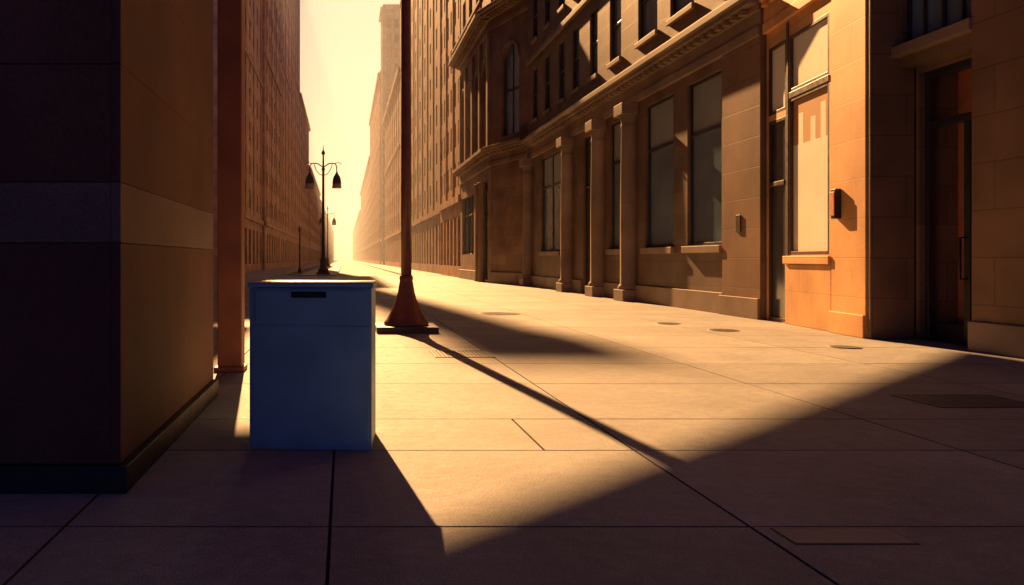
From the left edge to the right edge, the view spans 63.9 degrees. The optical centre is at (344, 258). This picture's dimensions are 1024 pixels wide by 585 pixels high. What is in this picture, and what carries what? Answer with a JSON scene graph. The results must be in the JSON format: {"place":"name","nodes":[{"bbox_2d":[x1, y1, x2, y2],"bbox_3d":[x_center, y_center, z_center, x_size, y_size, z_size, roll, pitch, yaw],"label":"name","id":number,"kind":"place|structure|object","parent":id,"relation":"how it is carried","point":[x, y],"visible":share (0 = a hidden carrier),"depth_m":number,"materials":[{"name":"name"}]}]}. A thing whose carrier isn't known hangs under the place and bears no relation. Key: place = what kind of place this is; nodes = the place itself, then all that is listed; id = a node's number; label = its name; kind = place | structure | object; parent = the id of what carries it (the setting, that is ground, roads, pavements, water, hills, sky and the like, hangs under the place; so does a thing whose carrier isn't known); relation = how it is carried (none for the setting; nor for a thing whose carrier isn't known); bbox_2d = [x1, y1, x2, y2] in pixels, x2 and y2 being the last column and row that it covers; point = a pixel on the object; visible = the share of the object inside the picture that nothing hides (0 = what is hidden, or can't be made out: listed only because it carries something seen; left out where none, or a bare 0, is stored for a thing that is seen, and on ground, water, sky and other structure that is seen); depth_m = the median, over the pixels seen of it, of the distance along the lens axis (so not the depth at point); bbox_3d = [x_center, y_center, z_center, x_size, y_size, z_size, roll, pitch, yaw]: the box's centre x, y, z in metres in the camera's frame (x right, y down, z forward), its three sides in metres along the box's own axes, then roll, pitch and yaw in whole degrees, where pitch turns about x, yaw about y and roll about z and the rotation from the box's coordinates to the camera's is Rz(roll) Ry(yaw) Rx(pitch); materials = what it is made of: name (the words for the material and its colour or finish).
{"place":"outdoors","nodes":[
{"label":"outdoors","id":0,"kind":"place"},
{"bbox_2d":[213,260,338,275],"bbox_3d":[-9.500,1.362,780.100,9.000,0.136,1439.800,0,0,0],"label":"sidewalk","id":1,"kind":"structure","parent":0,"point":[284,271],"depth_m":82.68,"materials":[{"name":"concrete"}]},
{"bbox_2d":[210,0,261,272],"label":"walls","id":2,"kind":"structure","parent":1,"relation":"on","point":[253,246],"depth_m":81.46,"materials":[{"name":"stone"}]},
{"bbox_2d":[245,47,263,224],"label":"trim","id":3,"kind":"structure","parent":2,"relation":"attached to","point":[254,219],"depth_m":82.41,"materials":[{"name":"stone"}]},
{"bbox_2d":[245,0,260,218],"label":"piers","id":4,"kind":"structure","parent":3,"relation":"on","point":[254,108],"depth_m":83.47,"materials":[{"name":"stone"}]},
{"bbox_2d":[300,101,308,264],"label":"walls","id":5,"kind":"structure","parent":1,"relation":"on","point":[304,252],"depth_m":183.13,"materials":[{"name":"stone"}]},
{"bbox_2d":[300,93,310,243],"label":"trim","id":6,"kind":"structure","parent":5,"relation":"attached to","point":[309,128],"depth_m":183.73,"materials":[{"name":"stone"}]},
{"bbox_2d":[301,105,308,241],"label":"piers","id":7,"kind":"structure","parent":6,"relation":"on","point":[301,179],"depth_m":201.45,"materials":[{"name":"stone"}]},
{"bbox_2d":[309,182,319,263],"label":"walls","id":8,"kind":"structure","parent":1,"relation":"on","point":[314,254],"depth_m":247.89,"materials":[{"name":"stone"}]},
{"bbox_2d":[309,167,320,248],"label":"trim","id":9,"kind":"structure","parent":8,"relation":"attached to","point":[315,181],"depth_m":244.27,"materials":[{"name":"stone"}]},
{"bbox_2d":[309,189,318,245],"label":"piers","id":10,"kind":"structure","parent":9,"relation":"on","point":[318,217],"depth_m":283.80,"materials":[{"name":"stone"}]},
{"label":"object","id":11,"kind":"object","parent":1,"relation":"on","visible":0},
{"bbox_2d":[262,0,298,269],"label":"walls","id":12,"kind":"structure","parent":11,"relation":"on","point":[280,249],"depth_m":111.22,"materials":[{"name":"stone"}]},
{"bbox_2d":[265,53,300,239],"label":"trim","id":13,"kind":"structure","parent":12,"relation":"attached to","point":[271,225],"depth_m":113.11,"materials":[{"name":"stone"}]},
{"bbox_2d":[266,0,299,235],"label":"piers","id":14,"kind":"structure","parent":13,"relation":"on","point":[285,115],"depth_m":123.92,"materials":[{"name":"stone"}]},
{"bbox_2d":[287,259,399,275],"bbox_3d":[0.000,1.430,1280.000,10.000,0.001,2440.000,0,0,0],"label":"road","id":15,"kind":"structure","parent":0,"point":[348,268],"depth_m":98.84,"materials":[{"name":"grey asphalt"}]},
{"bbox_2d":[298,226,301,272],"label":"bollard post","id":16,"kind":"object","parent":15,"relation":"on","point":[299,269],"visible":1,"depth_m":81.93,"materials":[{"name":"metal"}]},
{"bbox_2d":[299,265,340,275],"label":"traffic island","id":17,"kind":"structure","parent":15,"relation":"on","point":[333,270],"depth_m":81.72,"materials":[{"name":"concrete"}]},
{"bbox_2d":[305,146,341,274],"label":"street lamp","id":18,"kind":"object","parent":17,"relation":"on","point":[309,184],"visible":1,"depth_m":65.88,"materials":[{"name":"metal"}]},
{"bbox_2d":[319,205,335,265],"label":"street lamp","id":19,"kind":"object","parent":17,"relation":"on","point":[333,223],"visible":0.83,"depth_m":137.88,"materials":[{"name":"metal"}]},
{"bbox_2d":[300,0,399,258],"label":"sky","id":20,"kind":"structure","parent":0,"point":[340,40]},
{"bbox_2d":[350,260,444,275],"bbox_3d":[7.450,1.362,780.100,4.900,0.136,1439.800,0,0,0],"label":"sidewalk","id":21,"kind":"structure","parent":0,"point":[395,270],"depth_m":90.26,"materials":[{"name":"concrete"}]},
{"bbox_2d":[352,212,360,261],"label":"walls","id":22,"kind":"structure","parent":21,"relation":"on","point":[356,257],"depth_m":485.65,"materials":[{"name":"brown stone"}]},
{"bbox_2d":[352,210,360,254],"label":"trim","id":23,"kind":"structure","parent":22,"relation":"attached to","point":[354,228],"depth_m":499.33,"materials":[{"name":"brown stone"}]},
{"bbox_2d":[352,214,359,253],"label":"piers","id":24,"kind":"structure","parent":23,"relation":"on","point":[359,236],"depth_m":420.80,"materials":[{"name":"brown stone"}]},
{"bbox_2d":[370,76,380,264],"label":"walls","id":25,"kind":"structure","parent":21,"relation":"on","point":[375,253],"depth_m":202.07,"materials":[{"name":"beige stone"}]},
{"bbox_2d":[369,72,380,245],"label":"trim","id":26,"kind":"structure","parent":25,"relation":"attached to","point":[373,102],"depth_m":204.40,"materials":[{"name":"beige stone"}]},
{"bbox_2d":[370,76,379,243],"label":"piers","id":27,"kind":"structure","parent":26,"relation":"on","point":[374,169],"depth_m":212.95,"materials":[{"name":"beige stone"}]},
{"bbox_2d":[379,4,399,264],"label":"grey tower","id":28,"kind":"structure","parent":21,"relation":"on","point":[389,17],"depth_m":172.00,"materials":[{"name":"stone"}]},
{"bbox_2d":[385,77,399,267],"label":"walls","id":29,"kind":"structure","parent":21,"relation":"on","point":[392,251],"depth_m":136.20,"materials":[{"name":"beige stone"}]},
{"bbox_2d":[383,67,399,239],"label":"trim","id":30,"kind":"structure","parent":29,"relation":"attached to","point":[395,82],"depth_m":135.44,"materials":[{"name":"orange stone"}]},
{"bbox_2d":[387,79,398,235],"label":"piers","id":31,"kind":"structure","parent":30,"relation":"on","point":[392,164],"depth_m":138.72,"materials":[{"name":"beige stone"}]},
{"bbox_2d":[400,0,439,273],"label":"walls","id":32,"kind":"structure","parent":21,"relation":"on","point":[424,245],"depth_m":82.01,"materials":[{"name":"brown stone"}]},
{"bbox_2d":[399,0,439,232],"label":"trim","id":33,"kind":"structure","parent":32,"relation":"attached to","point":[433,213],"depth_m":80.73,"materials":[{"name":"brown stone"}]},
{"bbox_2d":[413,0,433,220],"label":"piers","id":34,"kind":"structure","parent":33,"relation":"on","point":[422,107],"depth_m":84.03,"materials":[{"name":"brown stone"}]},
{"bbox_2d":[437,226,437,264],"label":"glass","id":35,"kind":"object","parent":32,"relation":"attached to","point":[437,245],"depth_m":71.84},
{"bbox_2d":[0,276,1023,584],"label":"pavement","id":36,"kind":"structure","parent":0,"point":[748,434],"depth_m":4.85,"materials":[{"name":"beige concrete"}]},
{"bbox_2d":[0,379,217,493],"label":"plinth","id":37,"kind":"structure","parent":36,"relation":"on","point":[129,472],"depth_m":4.41,"materials":[{"name":"stone"}]},
{"bbox_2d":[0,0,111,463],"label":"front slabs","id":38,"kind":"structure","parent":37,"relation":"on","point":[55,298],"depth_m":4.45,"materials":[{"name":"stone"}]},
{"bbox_2d":[0,182,111,242],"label":"front slabs","id":39,"kind":"structure","parent":38,"relation":"on","point":[55,212],"depth_m":4.45,"materials":[{"name":"stone"}]},
{"bbox_2d":[111,0,212,463],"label":"side slabs","id":40,"kind":"structure","parent":37,"relation":"on","point":[161,146],"depth_m":5.38,"materials":[{"name":"stone"}]},
{"bbox_2d":[111,182,212,248],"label":"side slabs","id":41,"kind":"structure","parent":40,"relation":"on","point":[140,217],"depth_m":5.27,"materials":[{"name":"stone"}]},
{"bbox_2d":[214,364,247,371],"bbox_3d":[-1.325,1.271,9.295,0.350,0.058,0.350,0,0,0],"label":"base","id":42,"kind":"object","parent":36,"relation":"on","point":[243,367],"visible":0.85,"depth_m":9.12,"materials":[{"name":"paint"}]},
{"bbox_2d":[217,0,244,366],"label":"shaft","id":43,"kind":"object","parent":42,"relation":"on","point":[230,183],"visible":1,"depth_m":9.15,"materials":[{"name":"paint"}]},
{"bbox_2d":[247,280,376,450],"bbox_3d":[-0.209,0.730,5.710,0.864,1.140,0.596,0,0,5],"label":"trash bin","id":44,"kind":"object","parent":36,"relation":"on","point":[312,364],"visible":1,"depth_m":5.43,"materials":[{"name":"blue metal"}]},
{"bbox_2d":[252,326,368,445],"bbox_3d":[-0.234,0.865,5.434,0.800,0.810,0.004,0,0,5],"label":"door panel","id":45,"kind":"structure","parent":44,"relation":"in","point":[310,384],"depth_m":5.43,"materials":[{"name":"blue paint"}]},
{"bbox_2d":[376,0,438,333],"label":"lamp post","id":46,"kind":"object","parent":36,"relation":"on","point":[405,315],"visible":1,"depth_m":14.27,"materials":[{"name":"metal"}]},
{"bbox_2d":[429,350,494,356],"bbox_3d":[1.600,1.295,10.875,0.800,0.008,0.750,0,0,0],"label":"drain grate","id":47,"kind":"object","parent":36,"relation":"on","point":[460,353],"visible":1,"depth_m":10.89,"materials":[{"name":"metal"}]},
{"bbox_2d":[474,182,486,281],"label":"columns","id":48,"kind":"structure","parent":36,"relation":"on","point":[480,260],"depth_m":44.89,"materials":[{"name":"brown stone"}]},
{"bbox_2d":[460,0,527,282],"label":"walls","id":49,"kind":"structure","parent":36,"relation":"on","point":[504,181],"depth_m":42.16,"materials":[{"name":"stone"}]},
{"bbox_2d":[459,33,489,165],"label":"pilasters","id":50,"kind":"object","parent":49,"relation":"attached to","point":[479,101],"visible":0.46,"depth_m":45.96,"materials":[{"name":"beige stone"}]},
{"bbox_2d":[486,184,487,279],"bbox_3d":[8.119,-1.510,45.600,0.001,5.580,3.400,0,0,0],"label":"glass","id":51,"kind":"object","parent":49,"relation":"attached to","point":[487,232],"visible":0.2,"depth_m":45.18,"materials":[{"name":"black glass"}]},
{"bbox_2d":[448,0,527,184],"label":"cornice","id":52,"kind":"structure","parent":49,"relation":"attached to","point":[510,12],"depth_m":43.00,"materials":[{"name":"beige stone"}]},
{"bbox_2d":[451,0,482,54],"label":"balustrade","id":53,"kind":"object","parent":52,"relation":"on","point":[478,6],"visible":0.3,"depth_m":46.42,"materials":[{"name":"beige stone"}]},
{"bbox_2d":[453,0,520,176],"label":"dentils","id":54,"kind":"object","parent":52,"relation":"attached to","point":[473,37],"visible":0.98,"depth_m":44.58,"materials":[{"name":"beige stone"}]},
{"bbox_2d":[459,40,521,284],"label":"trim","id":55,"kind":"structure","parent":49,"relation":"attached to","point":[503,278],"depth_m":41.91,"materials":[{"name":"beige stone"}]},
{"bbox_2d":[465,5,518,281],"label":"frames","id":56,"kind":"structure","parent":49,"relation":"attached to","point":[505,92],"depth_m":44.91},
{"bbox_2d":[466,45,518,252],"bbox_3d":[8.243,-12.100,46.760,0.620,23.600,13.269,0,0,-4],"label":"glass","id":57,"kind":"object","parent":49,"relation":"attached to","point":[509,95],"visible":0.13,"depth_m":41.34,"materials":[{"name":"grey glass"}]},
{"bbox_2d":[478,312,519,314],"bbox_3d":[3.670,1.293,18.900,1.000,0.012,1.000,0,0,0],"label":"manhole cover","id":58,"kind":"object","parent":36,"relation":"on","point":[496,313],"visible":1,"depth_m":18.79,"materials":[{"name":"metal"}]},
{"bbox_2d":[655,322,679,324],"bbox_3d":[6.500,1.293,16.000,0.480,0.012,0.480,0,0,0],"label":"manhole cover","id":59,"kind":"object","parent":36,"relation":"on","point":[669,323],"visible":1,"depth_m":15.89,"materials":[{"name":"metal"}]},
{"bbox_2d":[707,329,739,331],"bbox_3d":[6.900,1.293,14.500,0.540,0.012,0.540,0,0,0],"label":"manhole cover","id":60,"kind":"object","parent":36,"relation":"on","point":[728,330],"visible":1,"depth_m":14.39,"materials":[{"name":"metal"}]},
{"bbox_2d":[528,0,971,346],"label":"walls","id":61,"kind":"structure","parent":36,"relation":"on","point":[677,269],"depth_m":21.78,"materials":[{"name":"stone"}]},
{"bbox_2d":[519,102,637,301],"bbox_3d":[8.744,-1.749,31.550,0.508,6.098,14.440,0,0,0],"label":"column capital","id":62,"kind":"object","parent":61,"relation":"attached to","point":[623,108],"visible":0.88,"depth_m":27.37,"materials":[{"name":"stone"}]},
{"bbox_2d":[521,114,636,289],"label":"columns","id":63,"kind":"structure","parent":61,"relation":"attached to","point":[628,230],"depth_m":27.51,"materials":[{"name":"stone"}]},
{"bbox_2d":[519,0,760,157],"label":"cornice","id":64,"kind":"structure","parent":61,"relation":"attached to","point":[741,31],"depth_m":21.79,"materials":[{"name":"stone"}]},
{"bbox_2d":[523,9,747,148],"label":"dentils","id":65,"kind":"object","parent":64,"relation":"attached to","point":[719,28],"visible":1,"depth_m":22.53,"materials":[{"name":"stone"}]},
{"bbox_2d":[587,120,784,317],"bbox_3d":[9.082,-1.635,20.762,0.380,5.830,18.472,0,0,-1],"label":"glass","id":66,"kind":"object","parent":61,"relation":"attached to","point":[778,220],"visible":0.21,"depth_m":16.60,"materials":[{"name":"black glass"}]},
{"bbox_2d":[535,0,971,345],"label":"frames","id":67,"kind":"structure","parent":61,"relation":"attached to","point":[952,332],"depth_m":12.72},
{"bbox_2d":[958,236,966,279],"bbox_3d":[9.260,-0.010,11.930,0.120,0.658,0.040,0,0,0],"label":"door handle","id":68,"kind":"object","parent":67,"relation":"attached to","point":[960,257],"visible":1,"depth_m":11.91,"materials":[{"name":"brown metal"}]},
{"bbox_2d":[536,0,971,249],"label":"glass","id":69,"kind":"object","parent":61,"relation":"attached to","point":[707,187],"visible":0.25,"depth_m":22.36,"materials":[{"name":"glass"}]},
{"bbox_2d":[544,74,721,186],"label":"roller shades","id":70,"kind":"object","parent":69,"relation":"attached to","point":[707,104],"visible":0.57,"depth_m":22.29,"materials":[{"name":"beige fabric"}]},
{"bbox_2d":[525,0,1023,358],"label":"trim","id":71,"kind":"structure","parent":61,"relation":"attached to","point":[997,339],"depth_m":19.27,"materials":[{"name":"stone"}]},
{"bbox_2d":[722,0,913,338],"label":"pilasters","id":72,"kind":"object","parent":61,"relation":"attached to","point":[890,198],"visible":0.91,"depth_m":12.90,"materials":[{"name":"stone"}]},
{"bbox_2d":[736,215,740,232],"bbox_3d":[8.902,-0.800,18.000,0.023,0.400,0.200,0,0,0],"label":"wall plate","id":73,"kind":"object","parent":72,"relation":"attached to","point":[738,223],"depth_m":17.96,"materials":[{"name":"brown metal"}]},
{"bbox_2d":[958,68,971,323],"bbox_3d":[9.870,-0.900,12.050,0.001,4.400,1.700,0,0,0],"label":"door panel","id":74,"kind":"structure","parent":61,"relation":"attached to","point":[964,91],"depth_m":12.72,"materials":[{"name":"wood"}]},
{"bbox_2d":[766,0,830,322],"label":"walls","id":75,"kind":"structure","parent":36,"relation":"on","point":[809,14],"depth_m":15.93,"materials":[{"name":"stone"}]},
{"bbox_2d":[759,0,815,34],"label":"cornice","id":76,"kind":"structure","parent":75,"relation":"attached to","point":[776,13],"depth_m":16.23,"materials":[{"name":"stone"}]},
{"bbox_2d":[761,0,772,7],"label":"dentils","id":77,"kind":"object","parent":76,"relation":"attached to","point":[763,3],"visible":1,"depth_m":16.84,"materials":[{"name":"stone"}]},
{"bbox_2d":[772,18,827,111],"bbox_3d":[8.913,-3.735,15.609,0.001,1.430,2.630,0,0,7],"label":"glass","id":78,"kind":"object","parent":75,"relation":"attached to","point":[810,53],"visible":0.7,"depth_m":15.42,"materials":[{"name":"beige glass"}]},
{"bbox_2d":[793,87,827,250],"bbox_3d":[8.855,-1.640,15.112,0.188,3.120,1.619,0,0,0],"label":"glass","id":79,"kind":"object","parent":75,"relation":"attached to","point":[808,106],"visible":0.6,"depth_m":15.26,"materials":[{"name":"orange glass"}]},
{"bbox_2d":[794,100,827,250],"bbox_3d":[8.854,-1.525,15.112,0.001,2.750,1.490,0,0,7],"label":"shop blind","id":80,"kind":"object","parent":79,"relation":"attached to","point":[811,195],"visible":0.98,"depth_m":15.09,"materials":[{"name":"beige fabric"}]},
{"bbox_2d":[782,0,866,338],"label":"bay trim","id":81,"kind":"structure","parent":75,"relation":"attached to","point":[829,294],"depth_m":13.68,"materials":[{"name":"stone"}]},
{"bbox_2d":[831,189,840,218],"bbox_3d":[8.559,-0.960,13.868,0.098,0.520,0.170,0,0,7],"label":"intercom","id":82,"kind":"object","parent":81,"relation":"attached to","point":[837,203],"visible":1,"depth_m":13.79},
{"bbox_2d":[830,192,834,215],"bbox_3d":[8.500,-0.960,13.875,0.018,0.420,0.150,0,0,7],"label":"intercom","id":83,"kind":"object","parent":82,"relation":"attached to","point":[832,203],"visible":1,"depth_m":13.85,"materials":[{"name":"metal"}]},
{"bbox_2d":[769,0,965,321],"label":"frames","id":84,"kind":"structure","parent":75,"relation":"attached to","point":[808,85],"depth_m":15.88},
{"bbox_2d":[827,345,861,348],"bbox_3d":[7.350,1.293,11.700,0.440,0.012,0.440,0,0,0],"label":"manhole cover","id":85,"kind":"object","parent":36,"relation":"on","point":[843,346],"visible":1,"depth_m":11.65,"materials":[{"name":"metal"}]},
{"bbox_2d":[770,528,920,544],"bbox_3d":[2.335,1.297,3.730,0.570,0.004,0.220,0,0,0],"label":"access cover","id":86,"kind":"object","parent":36,"relation":"on","point":[841,536],"visible":1,"depth_m":3.72,"materials":[{"name":"grey metal"}]},
{"bbox_2d":[889,394,1023,407],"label":"drain grate","id":87,"kind":"object","parent":36,"relation":"on","point":[964,401],"visible":1,"depth_m":7.27,"materials":[{"name":"metal"}]},
{"bbox_2d":[972,0,1023,325],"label":"walls","id":88,"kind":"structure","parent":36,"relation":"on","point":[997,161],"depth_m":10.84,"materials":[{"name":"stone"}]},
{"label":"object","id":89,"kind":"object","parent":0,"visible":0},
{"bbox_2d":[440,0,459,277],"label":"walls","id":90,"kind":"structure","parent":89,"relation":"on","point":[447,216],"depth_m":60.23,"materials":[{"name":"brown stone"}]},
{"bbox_2d":[438,194,459,211],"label":"trim","id":91,"kind":"structure","parent":90,"relation":"attached to","point":[454,200],"depth_m":58.72,"materials":[{"name":"orange stone"}]},
{"bbox_2d":[439,0,459,204],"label":"piers","id":92,"kind":"structure","parent":91,"relation":"on","point":[446,99],"depth_m":61.99,"materials":[{"name":"brown stone"}]},
{"bbox_2d":[452,219,452,265],"bbox_3d":[8.099,-22.000,60.125,0.001,45.000,11.200,0,0,0],"label":"glass","id":93,"kind":"object","parent":90,"relation":"attached to","point":[452,242],"visible":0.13,"depth_m":59.66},
{"label":"ground","id":94,"kind":"structure","parent":0,"visible":0},
{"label":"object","id":95,"kind":"object","parent":94,"relation":"on","visible":0},
{"bbox_2d":[361,162,369,262],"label":"walls","id":96,"kind":"structure","parent":95,"relation":"on","point":[365,231],"depth_m":309.23,"materials":[{"name":"brown stone"}]},
{"bbox_2d":[360,156,369,250],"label":"trim","id":97,"kind":"structure","parent":96,"relation":"attached to","point":[368,161],"depth_m":301.69,"materials":[{"name":"brown stone"}]},
{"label":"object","id":98,"kind":"object","parent":94,"relation":"on","visible":0},
{"bbox_2d":[320,205,333,260],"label":"walls","id":99,"kind":"structure","parent":98,"relation":"on","point":[331,256],"depth_m":466.42,"materials":[{"name":"brown stone"}]},
{"bbox_2d":[320,199,333,253],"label":"trim","id":100,"kind":"structure","parent":99,"relation":"attached to","point":[330,225],"depth_m":451.25,"materials":[{"name":"brown stone"}]},
{"bbox_2d":[320,203,333,253],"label":"piers","id":101,"kind":"structure","parent":100,"relation":"on","point":[330,234],"depth_m":532.30,"materials":[{"name":"brown stone"}]}
]}

